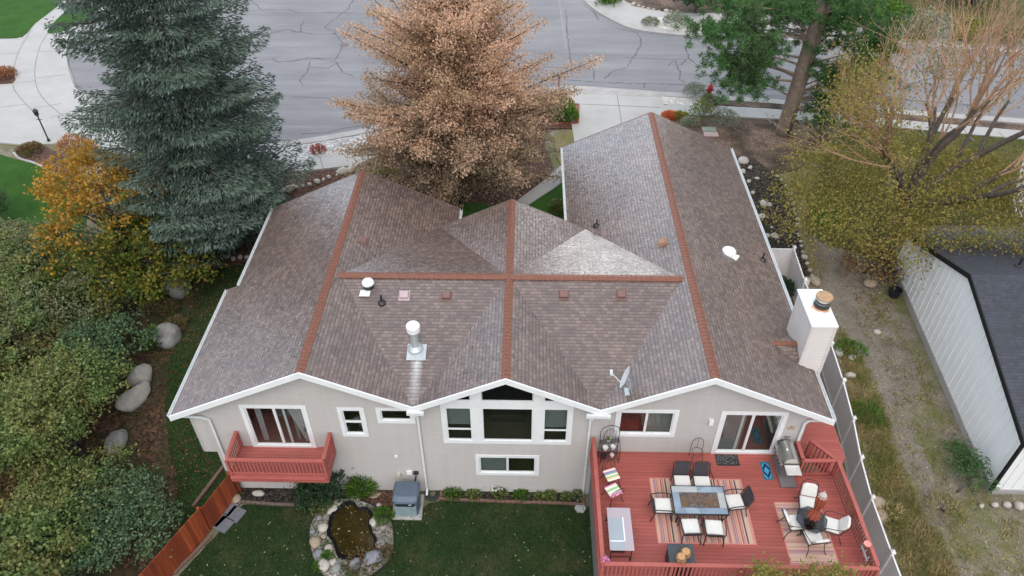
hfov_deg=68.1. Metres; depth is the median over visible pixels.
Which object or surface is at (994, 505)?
edging stone
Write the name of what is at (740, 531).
rug
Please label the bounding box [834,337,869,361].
weed
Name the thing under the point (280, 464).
balcony
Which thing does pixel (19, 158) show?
bed edging
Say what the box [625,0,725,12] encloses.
bed
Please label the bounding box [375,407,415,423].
window
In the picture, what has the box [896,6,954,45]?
shrub
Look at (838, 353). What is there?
rock
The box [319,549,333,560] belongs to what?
plant
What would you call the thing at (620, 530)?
glass table
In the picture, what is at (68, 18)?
lawn
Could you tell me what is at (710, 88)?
fire hydrant
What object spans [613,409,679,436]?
window
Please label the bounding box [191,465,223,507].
landscape timber
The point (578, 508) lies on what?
stepping stone
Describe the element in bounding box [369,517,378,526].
pond rock
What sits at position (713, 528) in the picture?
dining chair
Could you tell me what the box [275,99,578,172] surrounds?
pavement
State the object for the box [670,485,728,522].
dining table
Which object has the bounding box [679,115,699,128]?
bush
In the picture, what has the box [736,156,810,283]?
black mulch bed
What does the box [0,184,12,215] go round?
young pine tree
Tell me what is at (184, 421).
fallen leaves
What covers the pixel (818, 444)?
deck
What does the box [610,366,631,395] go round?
satellite dish
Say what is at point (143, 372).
boulder
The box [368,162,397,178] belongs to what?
plant
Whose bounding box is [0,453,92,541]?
shrub
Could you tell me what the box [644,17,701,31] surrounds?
bed
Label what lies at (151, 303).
grass mound
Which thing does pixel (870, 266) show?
shrub
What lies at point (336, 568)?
pond rock
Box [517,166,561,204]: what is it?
front path
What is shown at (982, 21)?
shrub
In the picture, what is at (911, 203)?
spreading tree
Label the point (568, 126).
planting bed
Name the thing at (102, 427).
fallen leaves
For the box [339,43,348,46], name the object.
manhole cover
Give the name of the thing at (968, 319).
outbuilding
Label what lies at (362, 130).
street kerb
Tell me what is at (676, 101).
stone strip
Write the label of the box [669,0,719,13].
shrub
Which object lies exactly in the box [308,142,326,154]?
plant
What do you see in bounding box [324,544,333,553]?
pond rock
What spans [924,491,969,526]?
weed
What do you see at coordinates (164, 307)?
grass mound
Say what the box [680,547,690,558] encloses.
basket
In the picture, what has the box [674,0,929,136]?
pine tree
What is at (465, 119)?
copper tree
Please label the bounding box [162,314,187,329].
grass mound
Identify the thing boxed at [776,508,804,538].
patio chair
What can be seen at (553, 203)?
shrub
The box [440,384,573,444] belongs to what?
gable window
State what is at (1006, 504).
edging stone
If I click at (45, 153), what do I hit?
planting bed
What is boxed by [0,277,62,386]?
oak tree
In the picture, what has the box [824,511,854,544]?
patio chair
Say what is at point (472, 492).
garden plant
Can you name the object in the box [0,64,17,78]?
shrub
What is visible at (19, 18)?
lawn
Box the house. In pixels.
[167,112,838,494]
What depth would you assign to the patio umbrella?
25.67 m
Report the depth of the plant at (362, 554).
28.80 m
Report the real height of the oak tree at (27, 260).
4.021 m
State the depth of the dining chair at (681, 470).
27.82 m
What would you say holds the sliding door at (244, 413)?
in the house
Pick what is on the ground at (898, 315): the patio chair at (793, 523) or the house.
the house
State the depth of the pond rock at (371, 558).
28.89 m
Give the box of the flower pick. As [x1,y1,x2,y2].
[601,555,610,562]
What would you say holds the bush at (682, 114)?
on the mulch bed at (752, 138)
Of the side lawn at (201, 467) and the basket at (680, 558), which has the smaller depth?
the basket at (680, 558)
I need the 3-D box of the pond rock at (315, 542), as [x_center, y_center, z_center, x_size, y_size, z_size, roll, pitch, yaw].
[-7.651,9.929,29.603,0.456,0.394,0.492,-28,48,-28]
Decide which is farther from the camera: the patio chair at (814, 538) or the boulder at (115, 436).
the boulder at (115, 436)
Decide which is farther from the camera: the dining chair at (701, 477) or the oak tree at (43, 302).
the oak tree at (43, 302)
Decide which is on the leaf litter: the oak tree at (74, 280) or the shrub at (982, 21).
the oak tree at (74, 280)
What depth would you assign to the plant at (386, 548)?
29.09 m
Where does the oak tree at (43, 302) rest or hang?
on the leaf litter
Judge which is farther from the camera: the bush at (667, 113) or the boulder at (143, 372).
the bush at (667, 113)
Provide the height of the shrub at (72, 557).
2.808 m
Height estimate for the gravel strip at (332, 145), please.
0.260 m
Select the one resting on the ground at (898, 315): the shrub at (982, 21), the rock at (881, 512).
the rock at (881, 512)
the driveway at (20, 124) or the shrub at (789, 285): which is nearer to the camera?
the shrub at (789, 285)
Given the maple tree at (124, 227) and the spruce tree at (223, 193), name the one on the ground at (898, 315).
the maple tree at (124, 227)
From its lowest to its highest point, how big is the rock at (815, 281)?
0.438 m
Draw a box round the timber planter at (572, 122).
[542,103,579,125]
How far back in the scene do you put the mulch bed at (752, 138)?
47.83 m
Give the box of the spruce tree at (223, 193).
[44,0,316,269]
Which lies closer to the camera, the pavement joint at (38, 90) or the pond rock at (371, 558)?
the pond rock at (371, 558)
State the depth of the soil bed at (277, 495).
31.25 m
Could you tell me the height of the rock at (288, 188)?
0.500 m
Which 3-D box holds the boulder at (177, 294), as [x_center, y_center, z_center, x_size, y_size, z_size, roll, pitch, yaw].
[-17.313,-0.175,38.890,1.700,1.595,1.495,16,44,17]
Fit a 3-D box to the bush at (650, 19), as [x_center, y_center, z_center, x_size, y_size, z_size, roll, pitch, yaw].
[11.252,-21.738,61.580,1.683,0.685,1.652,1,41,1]
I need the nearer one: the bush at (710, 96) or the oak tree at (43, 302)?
the oak tree at (43, 302)
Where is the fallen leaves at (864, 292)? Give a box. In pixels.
[839,241,902,324]
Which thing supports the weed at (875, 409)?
on the dry grass strip at (873, 477)
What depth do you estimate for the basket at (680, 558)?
24.78 m
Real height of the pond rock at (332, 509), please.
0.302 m
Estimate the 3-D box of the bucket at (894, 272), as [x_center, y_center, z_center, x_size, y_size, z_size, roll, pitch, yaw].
[19.450,-0.763,39.155,0.660,0.440,0.644,1,41,1]
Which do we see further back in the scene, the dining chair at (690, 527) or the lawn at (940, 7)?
the lawn at (940, 7)
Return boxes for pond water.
[331,505,373,554]
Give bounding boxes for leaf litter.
[0,234,203,575]
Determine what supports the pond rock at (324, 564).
on the pebble bed at (314, 525)
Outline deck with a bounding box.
[588,418,880,575]
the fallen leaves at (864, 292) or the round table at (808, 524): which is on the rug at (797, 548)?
the round table at (808, 524)
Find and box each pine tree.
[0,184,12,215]
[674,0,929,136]
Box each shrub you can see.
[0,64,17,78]
[0,212,96,272]
[0,284,104,388]
[0,376,55,469]
[0,431,139,531]
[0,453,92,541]
[1,494,128,575]
[16,140,42,156]
[17,303,162,411]
[30,457,189,574]
[54,132,92,157]
[57,290,134,349]
[146,274,169,299]
[281,468,370,514]
[546,198,563,214]
[553,96,576,111]
[553,104,579,123]
[595,0,621,5]
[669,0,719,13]
[730,551,797,575]
[782,277,794,295]
[785,556,829,575]
[814,550,868,575]
[835,236,906,287]
[862,0,919,26]
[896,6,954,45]
[937,433,1010,496]
[951,10,993,43]
[971,16,1023,43]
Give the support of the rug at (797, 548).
on the deck
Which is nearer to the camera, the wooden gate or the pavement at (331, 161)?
the wooden gate
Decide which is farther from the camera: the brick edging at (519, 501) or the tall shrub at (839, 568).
the brick edging at (519, 501)
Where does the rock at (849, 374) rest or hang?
on the dry grass strip at (873, 477)
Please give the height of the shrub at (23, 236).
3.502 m
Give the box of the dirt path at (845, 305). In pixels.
[811,243,950,517]
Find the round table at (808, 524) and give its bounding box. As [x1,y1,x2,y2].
[796,506,827,535]
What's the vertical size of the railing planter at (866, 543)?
0.560 m
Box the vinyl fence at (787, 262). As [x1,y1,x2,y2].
[771,245,900,575]
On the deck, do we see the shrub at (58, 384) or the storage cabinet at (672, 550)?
the storage cabinet at (672, 550)
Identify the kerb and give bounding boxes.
[97,86,665,151]
[583,0,1023,54]
[666,92,1023,124]
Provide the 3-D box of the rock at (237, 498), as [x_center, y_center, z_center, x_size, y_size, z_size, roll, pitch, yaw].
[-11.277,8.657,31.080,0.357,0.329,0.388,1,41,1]
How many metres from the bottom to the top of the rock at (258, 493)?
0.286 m
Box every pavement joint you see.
[12,29,31,109]
[34,33,102,139]
[66,44,94,102]
[588,104,660,107]
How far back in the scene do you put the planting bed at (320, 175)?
44.10 m
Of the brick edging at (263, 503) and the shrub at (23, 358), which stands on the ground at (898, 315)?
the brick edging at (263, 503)
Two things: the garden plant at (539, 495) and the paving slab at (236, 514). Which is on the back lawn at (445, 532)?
the paving slab at (236, 514)
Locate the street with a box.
[67,0,1023,146]
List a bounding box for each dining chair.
[648,492,673,521]
[670,461,693,485]
[677,516,703,544]
[690,461,714,485]
[701,517,726,546]
[724,485,754,518]
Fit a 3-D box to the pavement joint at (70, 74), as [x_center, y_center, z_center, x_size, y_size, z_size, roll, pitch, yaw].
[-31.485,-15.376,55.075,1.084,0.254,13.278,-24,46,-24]
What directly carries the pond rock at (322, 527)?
on the pebble bed at (314, 525)
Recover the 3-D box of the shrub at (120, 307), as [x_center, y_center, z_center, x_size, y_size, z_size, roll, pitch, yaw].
[-20.174,1.740,36.082,4.394,2.292,4.884,1,41,1]
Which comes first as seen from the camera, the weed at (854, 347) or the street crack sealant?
the weed at (854, 347)
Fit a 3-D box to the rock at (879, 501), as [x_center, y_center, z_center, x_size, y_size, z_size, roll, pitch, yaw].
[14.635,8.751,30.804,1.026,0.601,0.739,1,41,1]
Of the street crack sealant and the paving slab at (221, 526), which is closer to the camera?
the paving slab at (221, 526)
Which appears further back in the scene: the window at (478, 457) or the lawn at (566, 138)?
the lawn at (566, 138)
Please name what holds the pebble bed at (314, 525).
on the back lawn at (445, 532)
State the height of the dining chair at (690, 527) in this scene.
0.737 m
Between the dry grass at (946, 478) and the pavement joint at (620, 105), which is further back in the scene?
the pavement joint at (620, 105)
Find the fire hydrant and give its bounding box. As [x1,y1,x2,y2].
[706,83,713,95]
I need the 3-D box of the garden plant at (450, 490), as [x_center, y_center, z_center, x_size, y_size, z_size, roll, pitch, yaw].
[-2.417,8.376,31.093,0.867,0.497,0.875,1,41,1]
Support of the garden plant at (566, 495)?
on the soil bed at (486, 495)
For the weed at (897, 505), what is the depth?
30.22 m
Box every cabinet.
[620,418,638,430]
[665,544,695,575]
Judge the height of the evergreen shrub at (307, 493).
1.914 m
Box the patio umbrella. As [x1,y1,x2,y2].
[799,491,827,535]
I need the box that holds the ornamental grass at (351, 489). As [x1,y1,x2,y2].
[343,474,379,502]
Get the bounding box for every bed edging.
[13,152,59,175]
[309,497,393,575]
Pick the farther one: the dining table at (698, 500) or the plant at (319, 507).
the plant at (319, 507)
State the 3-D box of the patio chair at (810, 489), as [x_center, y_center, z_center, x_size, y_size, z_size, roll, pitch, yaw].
[10.598,7.559,27.117,0.760,1.080,0.986,9,42,10]
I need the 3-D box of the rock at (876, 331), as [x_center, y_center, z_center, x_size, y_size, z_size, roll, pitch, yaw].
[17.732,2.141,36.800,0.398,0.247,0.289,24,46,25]
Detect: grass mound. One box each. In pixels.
[125,322,148,340]
[139,299,162,314]
[155,298,180,315]
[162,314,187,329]
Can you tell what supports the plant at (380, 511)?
on the pebble bed at (314, 525)
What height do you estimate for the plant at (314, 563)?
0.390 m
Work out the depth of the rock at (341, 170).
44.92 m
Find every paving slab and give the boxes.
[213,515,234,533]
[223,502,238,515]
[226,506,246,522]
[701,127,716,131]
[703,132,718,136]
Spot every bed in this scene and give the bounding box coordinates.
[0,68,14,83]
[13,146,75,175]
[200,114,552,265]
[240,488,300,503]
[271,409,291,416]
[310,499,392,575]
[311,489,392,515]
[441,491,581,502]
[538,114,571,129]
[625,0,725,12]
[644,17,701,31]
[670,117,838,173]
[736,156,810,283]
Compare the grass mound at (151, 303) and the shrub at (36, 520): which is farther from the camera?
the grass mound at (151, 303)
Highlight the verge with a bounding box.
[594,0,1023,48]
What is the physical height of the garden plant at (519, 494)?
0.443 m
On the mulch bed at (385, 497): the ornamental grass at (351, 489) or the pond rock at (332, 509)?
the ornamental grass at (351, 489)
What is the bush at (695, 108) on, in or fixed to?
on the mulch bed at (752, 138)
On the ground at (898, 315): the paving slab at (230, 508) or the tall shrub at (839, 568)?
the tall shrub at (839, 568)
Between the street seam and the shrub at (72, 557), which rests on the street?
the street seam
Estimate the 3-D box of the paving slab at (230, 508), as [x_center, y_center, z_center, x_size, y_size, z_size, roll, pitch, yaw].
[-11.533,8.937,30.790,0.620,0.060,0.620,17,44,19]
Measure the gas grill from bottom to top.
1.190 m
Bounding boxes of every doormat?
[715,454,739,465]
[760,462,773,479]
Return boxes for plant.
[141,323,161,348]
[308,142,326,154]
[309,498,331,516]
[311,561,322,572]
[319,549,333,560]
[343,546,378,575]
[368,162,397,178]
[371,505,394,525]
[371,542,394,564]
[443,486,462,501]
[465,488,481,502]
[490,487,508,500]
[511,488,529,503]
[533,490,543,501]
[543,489,557,500]
[560,491,571,501]
[571,489,584,501]
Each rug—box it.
[649,478,756,544]
[774,502,838,564]
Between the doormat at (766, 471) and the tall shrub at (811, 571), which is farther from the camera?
the doormat at (766, 471)
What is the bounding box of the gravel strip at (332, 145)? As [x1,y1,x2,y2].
[242,94,566,160]
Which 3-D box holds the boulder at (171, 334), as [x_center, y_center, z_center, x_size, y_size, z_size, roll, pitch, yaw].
[-16.705,2.368,36.616,1.357,1.258,1.272,1,41,1]
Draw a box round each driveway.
[0,0,159,153]
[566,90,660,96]
[566,92,668,141]
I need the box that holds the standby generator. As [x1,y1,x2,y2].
[391,475,424,519]
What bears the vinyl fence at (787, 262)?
on the ground at (898, 315)
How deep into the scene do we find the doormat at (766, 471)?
28.65 m
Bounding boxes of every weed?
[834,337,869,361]
[851,397,886,428]
[877,498,910,530]
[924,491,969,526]
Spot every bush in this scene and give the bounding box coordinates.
[640,16,659,25]
[661,110,678,120]
[663,11,690,28]
[673,110,690,119]
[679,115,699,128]
[682,81,707,98]
[688,97,715,122]
[699,92,718,106]
[708,106,740,129]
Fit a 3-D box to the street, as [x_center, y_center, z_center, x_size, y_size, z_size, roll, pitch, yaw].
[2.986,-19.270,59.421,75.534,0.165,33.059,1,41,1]
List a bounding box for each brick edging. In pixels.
[240,500,311,506]
[439,490,582,505]
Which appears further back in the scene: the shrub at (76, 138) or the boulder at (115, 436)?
the shrub at (76, 138)
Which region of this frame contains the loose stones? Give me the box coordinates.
[844,297,1021,575]
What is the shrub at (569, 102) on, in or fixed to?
in the timber planter at (572, 122)
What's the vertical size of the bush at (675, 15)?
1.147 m
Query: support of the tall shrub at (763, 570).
on the ground at (898, 315)
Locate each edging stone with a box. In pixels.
[991,502,998,507]
[1002,501,1011,508]
[1012,501,1023,510]
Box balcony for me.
[224,431,335,482]
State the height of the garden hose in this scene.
0.087 m
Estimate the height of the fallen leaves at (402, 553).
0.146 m
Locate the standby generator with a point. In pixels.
(407, 499)
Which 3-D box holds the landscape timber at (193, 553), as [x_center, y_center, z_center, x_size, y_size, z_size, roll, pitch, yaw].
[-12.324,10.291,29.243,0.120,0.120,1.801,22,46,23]
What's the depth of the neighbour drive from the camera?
43.17 m
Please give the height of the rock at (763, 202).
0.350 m
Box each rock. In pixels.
[232,494,241,502]
[252,490,264,495]
[285,185,294,192]
[309,536,320,548]
[314,549,322,558]
[318,522,327,532]
[318,558,329,571]
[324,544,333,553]
[327,504,337,514]
[329,558,336,565]
[331,563,341,573]
[336,167,347,174]
[347,164,356,172]
[349,557,359,569]
[363,550,383,566]
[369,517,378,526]
[375,539,386,548]
[738,156,748,163]
[760,200,766,206]
[770,233,778,237]
[808,276,820,286]
[834,347,842,356]
[844,372,855,378]
[863,279,877,287]
[873,329,881,334]
[874,495,885,508]
[877,508,887,524]
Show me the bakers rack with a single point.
(609, 452)
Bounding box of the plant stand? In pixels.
[689,438,703,463]
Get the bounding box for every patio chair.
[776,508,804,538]
[794,479,818,508]
[796,528,831,556]
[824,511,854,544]
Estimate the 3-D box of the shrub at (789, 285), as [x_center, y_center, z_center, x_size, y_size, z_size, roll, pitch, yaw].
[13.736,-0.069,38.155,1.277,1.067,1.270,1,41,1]
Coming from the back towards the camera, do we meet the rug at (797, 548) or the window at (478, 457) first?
the window at (478, 457)
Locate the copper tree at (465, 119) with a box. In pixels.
[325,0,606,213]
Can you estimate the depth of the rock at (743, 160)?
45.62 m
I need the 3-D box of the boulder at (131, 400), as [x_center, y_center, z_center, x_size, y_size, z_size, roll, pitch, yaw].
[-17.135,4.929,34.397,0.994,0.969,1.829,24,47,25]
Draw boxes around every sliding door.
[238,405,316,447]
[710,411,789,453]
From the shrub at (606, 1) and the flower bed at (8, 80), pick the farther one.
the shrub at (606, 1)
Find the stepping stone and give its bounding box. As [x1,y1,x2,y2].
[574,505,585,512]
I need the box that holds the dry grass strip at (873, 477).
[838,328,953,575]
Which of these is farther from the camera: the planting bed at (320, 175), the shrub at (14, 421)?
the planting bed at (320, 175)
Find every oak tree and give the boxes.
[0,225,77,322]
[0,252,76,367]
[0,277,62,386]
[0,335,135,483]
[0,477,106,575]
[18,244,143,335]
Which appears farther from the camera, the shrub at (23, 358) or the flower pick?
the shrub at (23, 358)
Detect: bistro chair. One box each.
[600,459,620,486]
[601,483,623,507]
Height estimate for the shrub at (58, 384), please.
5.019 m
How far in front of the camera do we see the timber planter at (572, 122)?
49.25 m
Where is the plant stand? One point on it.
(696, 448)
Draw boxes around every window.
[336,407,368,436]
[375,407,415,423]
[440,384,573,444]
[475,454,539,475]
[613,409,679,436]
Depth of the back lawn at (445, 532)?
29.59 m
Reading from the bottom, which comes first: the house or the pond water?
the pond water
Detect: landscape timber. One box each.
[173,536,211,574]
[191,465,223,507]
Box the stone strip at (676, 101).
[661,96,714,104]
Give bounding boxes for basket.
[675,552,686,563]
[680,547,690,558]
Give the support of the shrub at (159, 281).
on the leaf litter
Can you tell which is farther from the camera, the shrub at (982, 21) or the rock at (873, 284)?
the shrub at (982, 21)
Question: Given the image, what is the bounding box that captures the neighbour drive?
[1013,159,1023,216]
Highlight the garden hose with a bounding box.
[424,490,440,500]
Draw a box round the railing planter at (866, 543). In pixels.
[860,540,870,563]
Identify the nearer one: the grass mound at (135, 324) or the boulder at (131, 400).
the boulder at (131, 400)
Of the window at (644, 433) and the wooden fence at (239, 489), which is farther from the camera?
the wooden fence at (239, 489)
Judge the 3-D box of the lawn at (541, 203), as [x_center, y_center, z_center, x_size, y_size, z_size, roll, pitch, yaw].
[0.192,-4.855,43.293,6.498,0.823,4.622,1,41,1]
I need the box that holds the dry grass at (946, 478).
[852,289,1023,575]
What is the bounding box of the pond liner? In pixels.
[326,501,376,559]
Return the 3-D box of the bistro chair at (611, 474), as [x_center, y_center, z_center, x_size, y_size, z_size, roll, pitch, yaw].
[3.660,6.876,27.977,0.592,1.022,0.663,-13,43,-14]
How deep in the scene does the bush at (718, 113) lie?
48.58 m
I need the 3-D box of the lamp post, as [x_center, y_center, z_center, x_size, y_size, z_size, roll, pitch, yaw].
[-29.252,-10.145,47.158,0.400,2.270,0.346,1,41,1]
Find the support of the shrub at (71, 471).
on the ground at (898, 315)
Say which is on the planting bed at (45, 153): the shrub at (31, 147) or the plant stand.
the shrub at (31, 147)
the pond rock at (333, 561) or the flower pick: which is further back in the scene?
the pond rock at (333, 561)
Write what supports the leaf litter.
on the ground at (898, 315)
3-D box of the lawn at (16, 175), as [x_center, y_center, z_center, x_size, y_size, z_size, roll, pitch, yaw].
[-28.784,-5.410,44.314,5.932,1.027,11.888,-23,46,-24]
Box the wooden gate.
[199,472,237,529]
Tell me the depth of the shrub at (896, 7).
60.23 m
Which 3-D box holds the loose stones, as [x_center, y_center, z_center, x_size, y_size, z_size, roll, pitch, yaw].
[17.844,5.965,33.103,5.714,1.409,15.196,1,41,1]
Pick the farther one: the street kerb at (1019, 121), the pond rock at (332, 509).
the street kerb at (1019, 121)
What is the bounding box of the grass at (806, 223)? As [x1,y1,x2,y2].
[774,160,828,280]
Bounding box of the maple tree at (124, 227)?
[23,138,226,320]
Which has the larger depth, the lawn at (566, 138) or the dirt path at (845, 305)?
the lawn at (566, 138)
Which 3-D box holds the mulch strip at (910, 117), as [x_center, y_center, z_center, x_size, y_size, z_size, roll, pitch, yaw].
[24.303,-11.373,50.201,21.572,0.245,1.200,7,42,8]
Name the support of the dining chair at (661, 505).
on the rug at (740, 531)
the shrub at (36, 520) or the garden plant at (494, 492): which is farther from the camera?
the garden plant at (494, 492)
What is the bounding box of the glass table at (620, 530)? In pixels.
[605,508,634,560]
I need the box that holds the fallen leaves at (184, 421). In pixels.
[167,264,227,516]
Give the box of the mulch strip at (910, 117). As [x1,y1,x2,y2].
[716,100,1023,129]
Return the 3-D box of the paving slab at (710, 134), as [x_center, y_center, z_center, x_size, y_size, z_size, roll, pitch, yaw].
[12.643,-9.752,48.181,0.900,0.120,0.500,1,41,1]
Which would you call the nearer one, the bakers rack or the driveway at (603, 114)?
the bakers rack
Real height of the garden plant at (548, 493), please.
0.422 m
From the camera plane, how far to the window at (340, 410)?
28.54 m
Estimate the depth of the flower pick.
24.76 m
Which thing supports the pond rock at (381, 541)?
on the pebble bed at (314, 525)
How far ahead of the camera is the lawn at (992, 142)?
44.24 m
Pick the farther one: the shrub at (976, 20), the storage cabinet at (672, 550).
the shrub at (976, 20)
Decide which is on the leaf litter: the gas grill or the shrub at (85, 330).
the shrub at (85, 330)
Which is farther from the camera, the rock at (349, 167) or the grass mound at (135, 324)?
the rock at (349, 167)
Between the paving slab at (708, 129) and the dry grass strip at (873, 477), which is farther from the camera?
the paving slab at (708, 129)
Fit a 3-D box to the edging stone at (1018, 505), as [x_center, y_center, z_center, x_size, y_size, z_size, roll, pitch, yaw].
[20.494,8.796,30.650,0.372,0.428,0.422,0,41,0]
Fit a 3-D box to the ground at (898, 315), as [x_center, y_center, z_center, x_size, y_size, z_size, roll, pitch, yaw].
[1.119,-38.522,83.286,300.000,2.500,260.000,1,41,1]
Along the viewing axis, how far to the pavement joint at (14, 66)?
56.12 m
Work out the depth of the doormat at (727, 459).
29.04 m
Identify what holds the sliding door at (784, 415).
in the house
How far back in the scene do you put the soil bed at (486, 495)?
31.17 m
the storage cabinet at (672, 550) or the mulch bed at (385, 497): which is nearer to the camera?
the storage cabinet at (672, 550)
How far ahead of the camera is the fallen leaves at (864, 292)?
38.49 m
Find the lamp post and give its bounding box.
[32,108,50,141]
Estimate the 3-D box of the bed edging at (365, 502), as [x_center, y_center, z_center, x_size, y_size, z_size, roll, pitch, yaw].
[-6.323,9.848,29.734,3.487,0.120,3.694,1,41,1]
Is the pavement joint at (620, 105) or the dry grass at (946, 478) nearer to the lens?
the dry grass at (946, 478)
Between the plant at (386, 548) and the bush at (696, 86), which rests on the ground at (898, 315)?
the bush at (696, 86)
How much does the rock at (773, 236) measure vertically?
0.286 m
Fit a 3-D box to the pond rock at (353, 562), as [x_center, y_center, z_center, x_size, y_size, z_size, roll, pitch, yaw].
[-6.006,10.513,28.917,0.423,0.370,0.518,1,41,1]
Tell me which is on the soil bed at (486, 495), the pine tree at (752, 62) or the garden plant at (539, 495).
the garden plant at (539, 495)
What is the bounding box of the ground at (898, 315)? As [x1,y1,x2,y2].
[0,91,1023,575]
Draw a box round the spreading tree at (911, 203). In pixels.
[753,0,1023,306]
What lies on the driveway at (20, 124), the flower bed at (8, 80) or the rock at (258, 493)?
the flower bed at (8, 80)
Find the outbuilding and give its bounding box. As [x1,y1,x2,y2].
[894,231,1023,493]
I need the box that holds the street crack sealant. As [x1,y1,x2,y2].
[241,0,970,133]
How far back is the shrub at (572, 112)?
49.17 m
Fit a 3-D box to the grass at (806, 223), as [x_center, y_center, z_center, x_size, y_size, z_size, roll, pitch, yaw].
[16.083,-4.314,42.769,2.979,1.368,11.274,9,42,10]
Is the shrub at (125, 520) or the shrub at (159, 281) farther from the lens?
the shrub at (159, 281)
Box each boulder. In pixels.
[104,429,127,454]
[115,380,150,411]
[127,363,152,386]
[152,322,181,348]
[158,270,191,298]
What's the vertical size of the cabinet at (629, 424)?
0.950 m
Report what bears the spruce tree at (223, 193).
on the planting bed at (320, 175)
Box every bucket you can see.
[883,266,896,278]
[889,285,902,298]
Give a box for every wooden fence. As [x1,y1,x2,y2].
[139,507,209,575]
[226,471,241,492]
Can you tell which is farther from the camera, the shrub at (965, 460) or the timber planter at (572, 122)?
the timber planter at (572, 122)
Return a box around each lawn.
[0,0,60,38]
[0,154,86,238]
[47,7,92,33]
[165,262,246,526]
[180,500,593,575]
[461,183,563,218]
[552,131,573,164]
[738,0,1023,24]
[775,158,818,268]
[806,125,1023,254]
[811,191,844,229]
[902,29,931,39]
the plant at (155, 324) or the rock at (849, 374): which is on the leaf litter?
the plant at (155, 324)
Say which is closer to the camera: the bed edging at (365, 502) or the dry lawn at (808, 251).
the bed edging at (365, 502)
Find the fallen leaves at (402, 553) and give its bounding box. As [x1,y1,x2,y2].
[189,506,589,575]
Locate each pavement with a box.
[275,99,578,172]
[661,105,1023,139]
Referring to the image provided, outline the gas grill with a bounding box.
[772,439,801,487]
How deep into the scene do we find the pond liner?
30.10 m
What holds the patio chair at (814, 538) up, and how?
on the rug at (797, 548)
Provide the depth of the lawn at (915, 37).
59.36 m
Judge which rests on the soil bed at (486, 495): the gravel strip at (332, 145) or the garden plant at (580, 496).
the garden plant at (580, 496)
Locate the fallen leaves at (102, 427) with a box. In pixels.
[1,258,237,572]
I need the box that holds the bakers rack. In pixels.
[598,425,620,464]
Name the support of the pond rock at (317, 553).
on the pebble bed at (314, 525)
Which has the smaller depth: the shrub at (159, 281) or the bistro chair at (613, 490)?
the bistro chair at (613, 490)
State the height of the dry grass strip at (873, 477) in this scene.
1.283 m
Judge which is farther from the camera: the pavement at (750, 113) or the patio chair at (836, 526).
the pavement at (750, 113)
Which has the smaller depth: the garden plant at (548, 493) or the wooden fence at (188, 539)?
the wooden fence at (188, 539)
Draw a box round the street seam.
[558,0,566,47]
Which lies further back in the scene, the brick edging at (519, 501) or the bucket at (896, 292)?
the bucket at (896, 292)
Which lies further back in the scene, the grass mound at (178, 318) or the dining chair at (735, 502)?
the grass mound at (178, 318)

